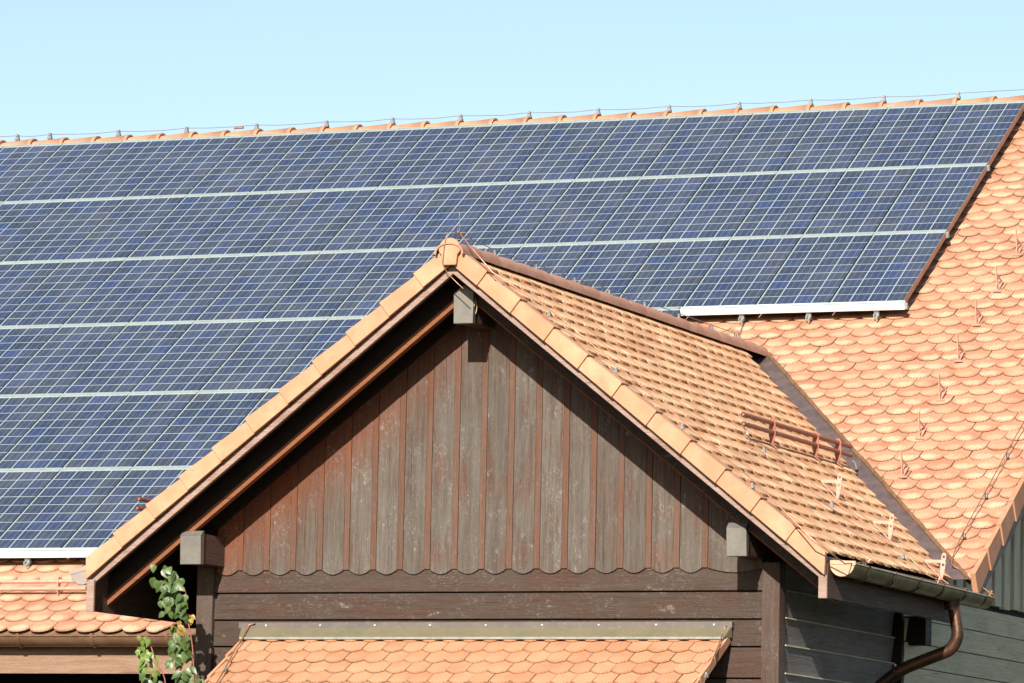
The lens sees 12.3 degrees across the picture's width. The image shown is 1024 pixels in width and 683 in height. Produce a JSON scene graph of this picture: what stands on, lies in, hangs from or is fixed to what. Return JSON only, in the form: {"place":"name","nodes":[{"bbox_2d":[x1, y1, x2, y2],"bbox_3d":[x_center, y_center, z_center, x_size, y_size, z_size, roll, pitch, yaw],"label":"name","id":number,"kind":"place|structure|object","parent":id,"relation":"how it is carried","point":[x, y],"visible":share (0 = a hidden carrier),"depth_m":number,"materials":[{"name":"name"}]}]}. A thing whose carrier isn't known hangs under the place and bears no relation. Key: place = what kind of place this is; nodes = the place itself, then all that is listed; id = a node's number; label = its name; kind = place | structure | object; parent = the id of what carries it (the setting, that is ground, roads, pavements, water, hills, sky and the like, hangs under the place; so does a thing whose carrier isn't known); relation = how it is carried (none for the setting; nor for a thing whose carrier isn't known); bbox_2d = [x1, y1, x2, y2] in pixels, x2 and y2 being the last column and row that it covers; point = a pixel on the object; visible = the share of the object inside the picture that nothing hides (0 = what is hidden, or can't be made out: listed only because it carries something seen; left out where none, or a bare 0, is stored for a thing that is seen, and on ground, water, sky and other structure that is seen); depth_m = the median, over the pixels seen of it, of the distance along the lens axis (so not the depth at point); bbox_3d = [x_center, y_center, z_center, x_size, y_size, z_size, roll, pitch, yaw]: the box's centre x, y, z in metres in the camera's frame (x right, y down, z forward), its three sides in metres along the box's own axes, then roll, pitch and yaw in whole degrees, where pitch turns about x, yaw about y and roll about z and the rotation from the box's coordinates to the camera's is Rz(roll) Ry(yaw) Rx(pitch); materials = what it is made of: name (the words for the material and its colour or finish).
{"place":"outdoors","nodes":[
{"label":"outdoors","id":0,"kind":"place"},
{"bbox_2d":[0,0,1023,141],"label":"sky","id":1,"kind":"structure","parent":0,"point":[78,68],"materials":[{"name":"blue"}]},
{"label":"ground","id":2,"kind":"structure","parent":0,"visible":0},
{"bbox_2d":[0,95,1023,682],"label":"barn","id":3,"kind":"structure","parent":2,"relation":"on","point":[866,381],"depth_m":38.90,"materials":[{"name":"tile"}]},
{"bbox_2d":[0,577,86,596],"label":"snow guard","id":4,"kind":"object","parent":3,"relation":"on","point":[59,588],"visible":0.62,"depth_m":38.48,"materials":[{"name":"paint"}]},
{"bbox_2d":[0,548,96,567],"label":"mounting rail","id":5,"kind":"object","parent":3,"relation":"attached to","point":[27,554],"visible":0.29,"depth_m":38.92,"materials":[{"name":"metal"}]},
{"bbox_2d":[0,470,58,536],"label":"solar panel","id":6,"kind":"object","parent":5,"relation":"attached to","point":[20,491],"visible":1,"depth_m":40.12,"materials":[{"name":"blue glass"}]},
{"bbox_2d":[0,469,129,548],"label":"solar panel","id":7,"kind":"object","parent":5,"relation":"attached to","point":[60,509],"visible":1,"depth_m":39.62,"materials":[{"name":"blue glass"}]},
{"bbox_2d":[63,468,188,547],"bbox_3d":[-3.154,1.401,39.384,0.655,0.042,1.437,-1,25,22],"label":"solar panel","id":8,"kind":"object","parent":5,"relation":"attached to","point":[115,510],"visible":0.67,"depth_m":39.49,"materials":[{"name":"blue glass"}]},
{"bbox_2d":[0,260,123,325],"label":"solar panel","id":9,"kind":"object","parent":3,"relation":"attached to","point":[62,293],"visible":1,"depth_m":44.10,"materials":[{"name":"blue glass"}]},
{"bbox_2d":[2,199,122,261],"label":"solar panel","id":10,"kind":"object","parent":3,"relation":"attached to","point":[62,230],"visible":1,"depth_m":45.60,"materials":[{"name":"blue glass"}]},
{"bbox_2d":[0,325,125,394],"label":"solar panel","id":11,"kind":"object","parent":3,"relation":"attached to","point":[62,359],"visible":1,"depth_m":42.61,"materials":[{"name":"blue glass"}]},
{"bbox_2d":[0,394,127,468],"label":"solar panel","id":12,"kind":"object","parent":3,"relation":"attached to","point":[60,432],"visible":1,"depth_m":41.11,"materials":[{"name":"blue glass"}]},
{"bbox_2d":[0,466,190,470],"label":"mounting rail","id":13,"kind":"object","parent":3,"relation":"attached to","point":[106,468],"depth_m":40.23,"materials":[{"name":"metal"}]},
{"bbox_2d":[0,396,59,460],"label":"solar panel","id":14,"kind":"object","parent":13,"relation":"attached to","point":[20,417],"visible":1,"depth_m":41.60,"materials":[{"name":"blue glass"}]},
{"bbox_2d":[64,196,184,259],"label":"solar panel","id":15,"kind":"object","parent":3,"relation":"attached to","point":[124,228],"visible":1,"depth_m":45.34,"materials":[{"name":"blue glass"}]},
{"bbox_2d":[64,257,188,323],"bbox_3d":[-3.565,-0.453,43.865,0.655,0.042,1.437,-1,25,22],"label":"solar panel","id":16,"kind":"object","parent":3,"relation":"attached to","point":[127,290],"visible":1,"depth_m":43.85,"materials":[{"name":"blue glass"}]},
{"bbox_2d":[63,323,191,393],"bbox_3d":[-3.428,0.165,42.372,0.655,0.042,1.437,-1,25,22],"label":"solar panel","id":17,"kind":"object","parent":3,"relation":"attached to","point":[128,358],"visible":1,"depth_m":42.36,"materials":[{"name":"blue glass"}]},
{"bbox_2d":[63,393,196,467],"bbox_3d":[-3.291,0.783,40.878,0.655,0.044,1.437,-1,25,22],"label":"solar panel","id":18,"kind":"object","parent":3,"relation":"attached to","point":[131,429],"visible":1,"depth_m":40.86,"materials":[{"name":"blue glass"}]},
{"bbox_2d":[0,389,278,396],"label":"mounting rail","id":19,"kind":"object","parent":3,"relation":"attached to","point":[163,392],"depth_m":41.56,"materials":[{"name":"metal"}]},
{"bbox_2d":[0,326,59,389],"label":"solar panel","id":20,"kind":"object","parent":19,"relation":"attached to","point":[20,348],"visible":1,"depth_m":43.09,"materials":[{"name":"blue glass"}]},
{"bbox_2d":[235,391,279,429],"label":"solar panel","id":21,"kind":"object","parent":19,"relation":"attached to","point":[268,396],"visible":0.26,"depth_m":40.92,"materials":[{"name":"blue glass"}]},
{"bbox_2d":[270,318,362,388],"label":"solar panel","id":22,"kind":"object","parent":19,"relation":"attached to","point":[330,333],"visible":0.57,"depth_m":41.83,"materials":[{"name":"blue glass"}]},
{"bbox_2d":[135,497,151,510],"bbox_3d":[-2.484,1.421,37.684,0.084,0.229,2.200,-1,-7,22],"label":"snow guard","id":23,"kind":"object","parent":3,"relation":"attached to","point":[141,499],"visible":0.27,"depth_m":36.72,"materials":[{"name":"brown paint"}]},
{"bbox_2d":[0,316,365,327],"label":"mounting rail","id":24,"kind":"object","parent":3,"relation":"attached to","point":[192,322],"visible":0.23,"depth_m":42.88,"materials":[{"name":"metal"}]},
{"bbox_2d":[0,262,60,323],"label":"solar panel","id":25,"kind":"object","parent":24,"relation":"attached to","point":[20,283],"visible":1,"depth_m":44.57,"materials":[{"name":"blue glass"}]},
{"bbox_2d":[128,194,247,257],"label":"solar panel","id":26,"kind":"object","parent":3,"relation":"attached to","point":[188,226],"visible":1,"depth_m":45.09,"materials":[{"name":"blue glass"}]},
{"bbox_2d":[129,255,253,322],"bbox_3d":[-2.944,-0.469,43.615,0.655,0.042,1.437,-1,25,22],"label":"solar panel","id":27,"kind":"object","parent":3,"relation":"attached to","point":[192,288],"visible":1,"depth_m":43.60,"materials":[{"name":"blue glass"}]},
{"bbox_2d":[132,321,259,391],"bbox_3d":[-2.807,0.149,42.122,0.655,0.042,1.437,-1,25,22],"label":"solar panel","id":28,"kind":"object","parent":3,"relation":"attached to","point":[196,356],"visible":1,"depth_m":42.11,"materials":[{"name":"blue glass"}]},
{"bbox_2d":[133,391,265,466],"bbox_3d":[-2.669,0.767,40.628,0.655,0.044,1.437,-1,25,22],"label":"solar panel","id":29,"kind":"object","parent":3,"relation":"attached to","point":[201,425],"visible":0.85,"depth_m":40.64,"materials":[{"name":"blue glass"}]},
{"bbox_2d":[193,191,310,254],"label":"solar panel","id":30,"kind":"object","parent":3,"relation":"attached to","point":[251,223],"visible":1,"depth_m":44.84,"materials":[{"name":"blue glass"}]},
{"bbox_2d":[196,253,318,320],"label":"solar panel","id":31,"kind":"object","parent":3,"relation":"attached to","point":[258,286],"visible":1,"depth_m":43.35,"materials":[{"name":"blue glass"}]},
{"bbox_2d":[200,319,327,390],"bbox_3d":[-2.185,0.133,41.872,0.655,0.042,1.437,-1,25,22],"label":"solar panel","id":32,"kind":"object","parent":3,"relation":"attached to","point":[265,354],"visible":1,"depth_m":41.85,"materials":[{"name":"blue glass"}]},
{"bbox_2d":[257,189,374,252],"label":"solar panel","id":33,"kind":"object","parent":3,"relation":"attached to","point":[316,220],"visible":1,"depth_m":44.59,"materials":[{"name":"blue glass"}]},
{"bbox_2d":[263,251,384,318],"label":"solar panel","id":34,"kind":"object","parent":3,"relation":"attached to","point":[324,284],"visible":1,"depth_m":43.10,"materials":[{"name":"blue glass"}]},
{"bbox_2d":[323,186,439,250],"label":"solar panel","id":35,"kind":"object","parent":3,"relation":"attached to","point":[383,218],"visible":1,"depth_m":44.34,"materials":[{"name":"blue glass"}]},
{"bbox_2d":[331,249,435,316],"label":"solar panel","id":36,"kind":"object","parent":3,"relation":"attached to","point":[390,272],"visible":0.7,"depth_m":42.94,"materials":[{"name":"blue glass"}]},
{"bbox_2d":[389,184,505,248],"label":"solar panel","id":37,"kind":"object","parent":3,"relation":"attached to","point":[434,222],"visible":0.87,"depth_m":44.12,"materials":[{"name":"blue glass"}]},
{"bbox_2d":[0,230,948,263],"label":"mounting rail","id":38,"kind":"object","parent":3,"relation":"attached to","point":[659,240],"visible":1,"depth_m":43.14,"materials":[{"name":"metal"}]},
{"bbox_2d":[0,201,60,261],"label":"solar panel","id":39,"kind":"object","parent":38,"relation":"attached to","point":[20,223],"visible":1,"depth_m":46.05,"materials":[{"name":"blue glass"}]},
{"bbox_2d":[459,181,571,245],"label":"solar panel","id":40,"kind":"object","parent":38,"relation":"attached to","point":[514,213],"visible":0.77,"depth_m":43.85,"materials":[{"name":"blue glass"}]},
{"bbox_2d":[803,168,914,234],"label":"solar panel","id":41,"kind":"object","parent":38,"relation":"attached to","point":[860,201],"visible":1,"depth_m":42.59,"materials":[{"name":"blue glass"}]},
{"bbox_2d":[876,165,985,231],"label":"solar panel","id":42,"kind":"object","parent":38,"relation":"attached to","point":[931,198],"visible":1,"depth_m":42.34,"materials":[{"name":"blue glass"}]},
{"bbox_2d":[0,163,989,204],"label":"mounting rail","id":43,"kind":"object","parent":3,"relation":"attached to","point":[707,175],"visible":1,"depth_m":44.57,"materials":[{"name":"metal"}]},
{"bbox_2d":[0,144,61,201],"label":"solar panel","id":44,"kind":"object","parent":43,"relation":"attached to","point":[20,165],"visible":1,"depth_m":47.53,"materials":[{"name":"blue glass"}]},
{"bbox_2d":[4,142,120,201],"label":"solar panel","id":45,"kind":"object","parent":43,"relation":"attached to","point":[63,171],"visible":1,"depth_m":47.09,"materials":[{"name":"blue glass"}]},
{"bbox_2d":[65,139,180,198],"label":"solar panel","id":46,"kind":"object","parent":43,"relation":"attached to","point":[124,169],"visible":1,"depth_m":46.84,"materials":[{"name":"blue glass"}]},
{"bbox_2d":[126,136,241,196],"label":"solar panel","id":47,"kind":"object","parent":43,"relation":"attached to","point":[184,166],"visible":1,"depth_m":46.59,"materials":[{"name":"blue glass"}]},
{"bbox_2d":[189,134,303,193],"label":"solar panel","id":48,"kind":"object","parent":43,"relation":"attached to","point":[246,163],"visible":1,"depth_m":46.34,"materials":[{"name":"blue glass"}]},
{"bbox_2d":[251,131,365,191],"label":"solar panel","id":49,"kind":"object","parent":43,"relation":"attached to","point":[308,161],"visible":1,"depth_m":46.09,"materials":[{"name":"blue glass"}]},
{"bbox_2d":[315,128,427,188],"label":"solar panel","id":50,"kind":"object","parent":43,"relation":"attached to","point":[372,158],"visible":1,"depth_m":45.84,"materials":[{"name":"blue glass"}]},
{"bbox_2d":[379,125,491,186],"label":"solar panel","id":51,"kind":"object","parent":43,"relation":"attached to","point":[435,156],"visible":1,"depth_m":45.59,"materials":[{"name":"blue glass"}]},
{"bbox_2d":[444,122,555,183],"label":"solar panel","id":52,"kind":"object","parent":43,"relation":"attached to","point":[500,153],"visible":1,"depth_m":45.34,"materials":[{"name":"blue glass"}]},
{"bbox_2d":[509,120,620,181],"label":"solar panel","id":53,"kind":"object","parent":43,"relation":"attached to","point":[565,150],"visible":1,"depth_m":45.09,"materials":[{"name":"blue glass"}]},
{"bbox_2d":[575,117,685,178],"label":"solar panel","id":54,"kind":"object","parent":43,"relation":"attached to","point":[631,147],"visible":1,"depth_m":44.84,"materials":[{"name":"blue glass"}]},
{"bbox_2d":[642,114,752,176],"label":"solar panel","id":55,"kind":"object","parent":43,"relation":"attached to","point":[698,145],"visible":1,"depth_m":44.59,"materials":[{"name":"blue glass"}]},
{"bbox_2d":[710,111,819,173],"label":"solar panel","id":56,"kind":"object","parent":43,"relation":"attached to","point":[765,142],"visible":1,"depth_m":44.34,"materials":[{"name":"blue glass"}]},
{"bbox_2d":[779,108,886,170],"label":"solar panel","id":57,"kind":"object","parent":43,"relation":"attached to","point":[833,139],"visible":1,"depth_m":44.08,"materials":[{"name":"blue glass"}]},
{"bbox_2d":[848,105,955,167],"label":"solar panel","id":58,"kind":"object","parent":43,"relation":"attached to","point":[902,136],"visible":1,"depth_m":43.84,"materials":[{"name":"blue glass"}]},
{"bbox_2d":[918,102,1023,165],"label":"solar panel","id":59,"kind":"object","parent":43,"relation":"attached to","point":[971,133],"visible":1,"depth_m":43.59,"materials":[{"name":"blue glass"}]},
{"bbox_2d":[478,246,520,258],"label":"solar panel","id":60,"kind":"object","parent":3,"relation":"attached to","point":[512,250],"visible":0.21,"depth_m":43.07,"materials":[{"name":"blue glass"}]},
{"bbox_2d":[0,100,1023,147],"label":"ridge tiles","id":61,"kind":"object","parent":3,"relation":"on","point":[686,116],"visible":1,"depth_m":45.96,"materials":[{"name":"ceramic"}]},
{"bbox_2d":[0,89,1023,140],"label":"conductor wire","id":62,"kind":"object","parent":3,"relation":"attached to","point":[392,119],"visible":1,"depth_m":46.33,"materials":[{"name":"grey metal"}]},
{"bbox_2d":[511,244,588,277],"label":"solar panel","id":63,"kind":"object","parent":3,"relation":"attached to","point":[564,259],"visible":0.43,"depth_m":42.74,"materials":[{"name":"blue glass"}]},
{"bbox_2d":[524,178,638,243],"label":"solar panel","id":64,"kind":"object","parent":3,"relation":"attached to","point":[581,211],"visible":1,"depth_m":43.59,"materials":[{"name":"blue glass"}]},
{"bbox_2d":[592,176,706,241],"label":"solar panel","id":65,"kind":"object","parent":3,"relation":"attached to","point":[650,209],"visible":1,"depth_m":43.34,"materials":[{"name":"blue glass"}]},
{"bbox_2d":[654,307,679,309],"bbox_3d":[1.129,-0.264,41.254,0.700,0.057,0.056,-1,-7,22],"label":"mounting rail","id":66,"kind":"object","parent":3,"relation":"attached to","point":[660,308],"visible":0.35,"depth_m":41.15,"materials":[{"name":"metal"}]},
{"bbox_2d":[564,241,658,296],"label":"solar panel","id":67,"kind":"object","parent":66,"relation":"attached to","point":[615,266],"visible":0.56,"depth_m":42.31,"materials":[{"name":"blue glass"}]},
{"bbox_2d":[662,173,775,238],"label":"solar panel","id":68,"kind":"object","parent":3,"relation":"attached to","point":[717,206],"visible":1,"depth_m":43.09,"materials":[{"name":"blue glass"}]},
{"bbox_2d":[732,170,844,236],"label":"solar panel","id":69,"kind":"object","parent":3,"relation":"attached to","point":[791,203],"visible":1,"depth_m":42.84,"materials":[{"name":"blue glass"}]},
{"bbox_2d":[680,301,907,323],"bbox_3d":[2.424,-0.242,40.743,2.052,0.163,0.110,-1,-7,22],"label":"mounting rail","id":70,"kind":"object","parent":3,"relation":"attached to","point":[808,308],"visible":0.99,"depth_m":40.70,"materials":[{"name":"metal"}]},
{"bbox_2d":[658,309,679,316],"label":"solar panel","id":71,"kind":"object","parent":70,"relation":"attached to","point":[674,314],"visible":0.12,"depth_m":41.09,"materials":[{"name":"blue glass"}]},
{"bbox_2d":[620,239,728,307],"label":"solar panel","id":72,"kind":"object","parent":70,"relation":"attached to","point":[671,274],"visible":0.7,"depth_m":41.88,"materials":[{"name":"blue glass"}]},
{"bbox_2d":[683,237,800,306],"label":"solar panel","id":73,"kind":"object","parent":70,"relation":"attached to","point":[743,271],"visible":1,"depth_m":41.60,"materials":[{"name":"blue glass"}]},
{"bbox_2d":[756,234,872,304],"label":"solar panel","id":74,"kind":"object","parent":70,"relation":"attached to","point":[815,269],"visible":1,"depth_m":41.35,"materials":[{"name":"blue glass"}]},
{"bbox_2d":[830,232,944,302],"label":"solar panel","id":75,"kind":"object","parent":70,"relation":"attached to","point":[888,267],"visible":1,"depth_m":41.10,"materials":[{"name":"blue glass"}]},
{"bbox_2d":[898,450,909,477],"bbox_3d":[3.119,0.978,37.631,0.072,0.223,0.202,-1,-7,22],"label":"snow hook","id":76,"kind":"object","parent":3,"relation":"on","point":[903,473],"visible":1,"depth_m":37.57,"materials":[{"name":"paint"}]},
{"bbox_2d":[915,411,926,438],"bbox_3d":[3.309,0.683,38.224,0.072,0.223,0.202,-1,-7,22],"label":"snow hook","id":77,"kind":"object","parent":3,"relation":"on","point":[923,430],"visible":1,"depth_m":38.16,"materials":[{"name":"paint"}]},
{"bbox_2d":[935,374,946,400],"bbox_3d":[3.525,0.384,38.819,0.072,0.223,0.202,-1,-7,22],"label":"snow hook","id":78,"kind":"object","parent":3,"relation":"on","point":[942,394],"visible":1,"depth_m":38.76,"materials":[{"name":"paint"}]},
{"bbox_2d":[954,335,964,361],"bbox_3d":[3.737,0.066,39.455,0.072,0.223,0.202,-1,-7,22],"label":"snow hook","id":79,"kind":"object","parent":3,"relation":"on","point":[961,354],"visible":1,"depth_m":39.39,"materials":[{"name":"paint"}]},
{"bbox_2d":[904,104,1023,302],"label":"edge cover","id":80,"kind":"object","parent":3,"relation":"attached to","point":[954,220],"visible":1,"depth_m":42.11,"materials":[{"name":"metal"}]},
{"bbox_2d":[972,299,982,325],"bbox_3d":[3.946,-0.236,40.059,0.072,0.223,0.202,-1,-7,22],"label":"snow hook","id":81,"kind":"object","parent":3,"relation":"on","point":[979,318],"visible":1,"depth_m":40.00,"materials":[{"name":"paint"}]},
{"bbox_2d":[951,422,1023,595],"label":"conductor wire","id":82,"kind":"object","parent":3,"relation":"attached to","point":[985,494],"visible":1,"depth_m":36.73,"materials":[{"name":"orange metal"}]},
{"bbox_2d":[993,266,1003,291],"bbox_3d":[4.178,-0.530,40.632,0.072,0.223,0.202,-1,-7,22],"label":"snow hook","id":83,"kind":"object","parent":3,"relation":"on","point":[998,286],"visible":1,"depth_m":40.57,"materials":[{"name":"paint"}]},
{"bbox_2d":[1013,230,1022,255],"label":"snow hook","id":84,"kind":"object","parent":3,"relation":"on","point":[1018,250],"visible":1,"depth_m":41.20,"materials":[{"name":"paint"}]},
{"bbox_2d":[69,238,994,682],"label":"timber wing","id":85,"kind":"structure","parent":2,"relation":"on","point":[431,472],"depth_m":34.62,"materials":[{"name":"brown wood"}]},
{"bbox_2d":[135,636,165,682],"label":"climbing vine","id":86,"kind":"object","parent":85,"relation":"attached to","point":[142,665],"visible":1,"depth_m":34.65,"materials":[{"name":"green plant"}]},
{"bbox_2d":[149,564,204,682],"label":"climbing vine","id":87,"kind":"object","parent":85,"relation":"attached to","point":[179,605],"visible":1,"depth_m":34.58,"materials":[{"name":"green plant"}]},
{"bbox_2d":[216,623,254,682],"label":"conductor wire","id":88,"kind":"object","parent":85,"relation":"attached to","point":[224,668],"visible":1,"depth_m":34.76,"materials":[{"name":"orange metal"}]},
{"bbox_2d":[442,231,463,288],"bbox_3d":[-0.429,-0.588,34.139,0.145,0.423,0.098,4,-7,-24],"label":"conductor wire","id":89,"kind":"object","parent":85,"relation":"attached to","point":[443,255],"visible":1,"depth_m":34.13,"materials":[{"name":"orange metal"}]},
{"bbox_2d":[461,234,737,336],"bbox_3d":[0.895,-0.414,37.472,0.262,0.182,6.998,-1,-7,19],"label":"conductor wire","id":90,"kind":"object","parent":85,"relation":"attached to","point":[574,279],"visible":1,"depth_m":37.08,"materials":[{"name":"brown metal"}]},
{"bbox_2d":[457,230,870,564],"bbox_3d":[1.016,0.379,33.583,3.060,2.447,0.557,-1,-7,22],"label":"conductor wire","id":91,"kind":"object","parent":85,"relation":"attached to","point":[682,425],"visible":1,"depth_m":33.58,"materials":[{"name":"orange metal"}]},
{"bbox_2d":[703,625,725,682],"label":"conductor wire","id":92,"kind":"object","parent":85,"relation":"attached to","point":[706,675],"visible":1,"depth_m":33.29,"materials":[{"name":"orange metal"}]},
{"bbox_2d":[741,412,856,468],"bbox_3d":[2.214,0.770,36.444,0.084,0.229,2.664,-1,-7,22],"label":"snow guard","id":93,"kind":"object","parent":85,"relation":"on","point":[813,443],"visible":0.98,"depth_m":36.44,"materials":[{"name":"brown paint"}]},
{"bbox_2d":[821,473,842,500],"bbox_3d":[2.417,1.108,35.686,0.185,0.235,0.041,0,-7,13],"label":"snow bracket","id":94,"kind":"object","parent":85,"relation":"attached to","point":[838,481],"visible":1,"depth_m":35.67,"materials":[{"name":"metal"}]},
{"bbox_2d":[747,433,942,582],"bbox_3d":[2.442,1.242,34.910,1.462,1.079,0.303,1,-7,-1],"label":"conductor wire","id":95,"kind":"object","parent":85,"relation":"attached to","point":[938,580],"visible":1,"depth_m":34.91,"materials":[{"name":"orange metal"}]},
{"bbox_2d":[873,514,896,544],"bbox_3d":[2.799,1.412,35.570,0.185,0.235,0.041,0,-7,13],"label":"snow bracket","id":96,"kind":"object","parent":85,"relation":"attached to","point":[890,522],"visible":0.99,"depth_m":35.55,"materials":[{"name":"metal"}]},
{"bbox_2d":[925,553,948,583],"bbox_3d":[3.187,1.704,35.547,0.185,0.235,0.041,0,-7,13],"label":"snow bracket","id":97,"kind":"object","parent":85,"relation":"attached to","point":[942,561],"visible":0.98,"depth_m":35.53,"materials":[{"name":"metal"}]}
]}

